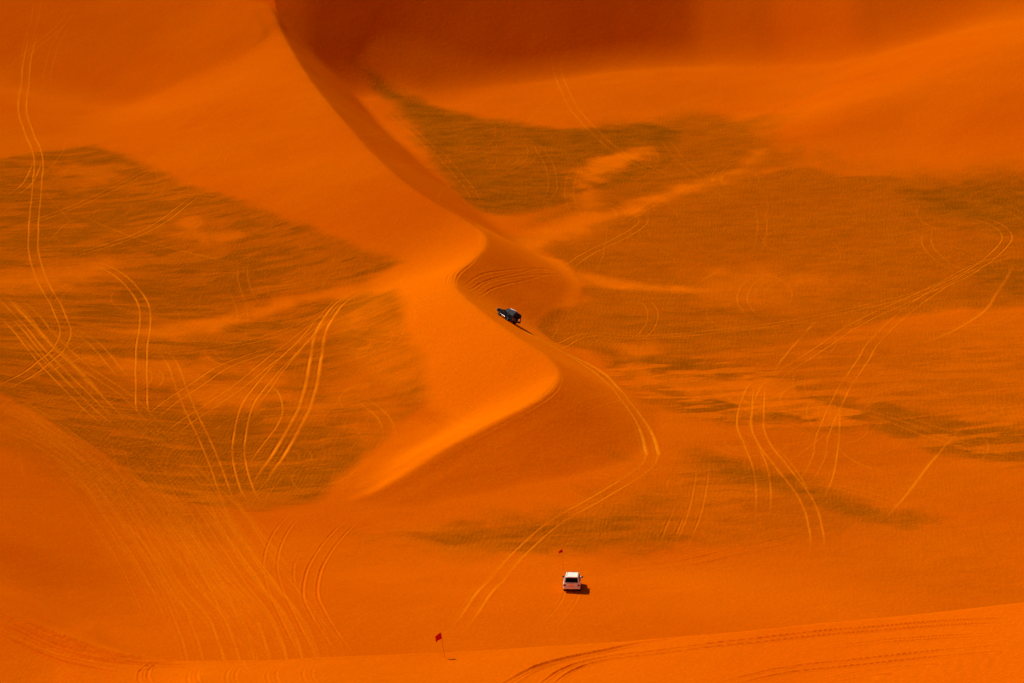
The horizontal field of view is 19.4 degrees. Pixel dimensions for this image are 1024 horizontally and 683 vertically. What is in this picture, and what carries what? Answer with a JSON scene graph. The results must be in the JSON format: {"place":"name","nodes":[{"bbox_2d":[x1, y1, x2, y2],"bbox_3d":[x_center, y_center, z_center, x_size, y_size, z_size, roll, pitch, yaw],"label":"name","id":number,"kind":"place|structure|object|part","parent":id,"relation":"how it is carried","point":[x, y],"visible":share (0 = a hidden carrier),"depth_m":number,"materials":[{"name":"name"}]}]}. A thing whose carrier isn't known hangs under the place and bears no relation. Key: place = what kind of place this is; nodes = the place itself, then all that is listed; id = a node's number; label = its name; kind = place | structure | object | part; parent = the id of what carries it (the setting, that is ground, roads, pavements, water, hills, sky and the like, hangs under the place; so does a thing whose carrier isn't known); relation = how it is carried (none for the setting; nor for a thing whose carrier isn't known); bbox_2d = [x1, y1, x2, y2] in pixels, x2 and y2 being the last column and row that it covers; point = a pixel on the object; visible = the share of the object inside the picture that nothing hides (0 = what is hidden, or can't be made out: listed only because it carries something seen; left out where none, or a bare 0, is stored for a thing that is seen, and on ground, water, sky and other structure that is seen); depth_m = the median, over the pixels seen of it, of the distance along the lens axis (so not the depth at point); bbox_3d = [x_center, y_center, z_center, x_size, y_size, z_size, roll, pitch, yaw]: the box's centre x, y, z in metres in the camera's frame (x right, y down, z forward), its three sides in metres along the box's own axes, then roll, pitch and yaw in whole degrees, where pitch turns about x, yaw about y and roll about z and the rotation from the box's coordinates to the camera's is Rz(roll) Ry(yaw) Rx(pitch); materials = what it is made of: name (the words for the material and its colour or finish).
{"place":"outdoors","nodes":[
{"label":"outdoors","id":0,"kind":"place"},
{"bbox_2d":[0,0,1023,682],"bbox_3d":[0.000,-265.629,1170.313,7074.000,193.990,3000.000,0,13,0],"label":"desert terrain","id":1,"kind":"structure","parent":0,"point":[288,394],"depth_m":454.55,"materials":[{"name":"orange sand"}]},
{"bbox_2d":[435,633,444,656],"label":"marker flag","id":2,"kind":"object","parent":1,"relation":"on","point":[438,637],"visible":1,"depth_m":291.44,"materials":[{"name":"red fabric"}]},
{"bbox_2d":[497,308,520,323],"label":"off road car","id":3,"kind":"object","parent":1,"relation":"on","point":[513,316],"visible":1,"depth_m":452.31,"materials":[{"name":"black paint"}]},
{"bbox_2d":[562,572,582,590],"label":"off road car","id":4,"kind":"object","parent":1,"relation":"on","point":[572,580],"visible":1,"depth_m":347.31,"materials":[{"name":"white paint"}]},
{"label":"rear window","id":5,"kind":"part","parent":4,"relation":"part of","materials":[{"name":"black glass"}]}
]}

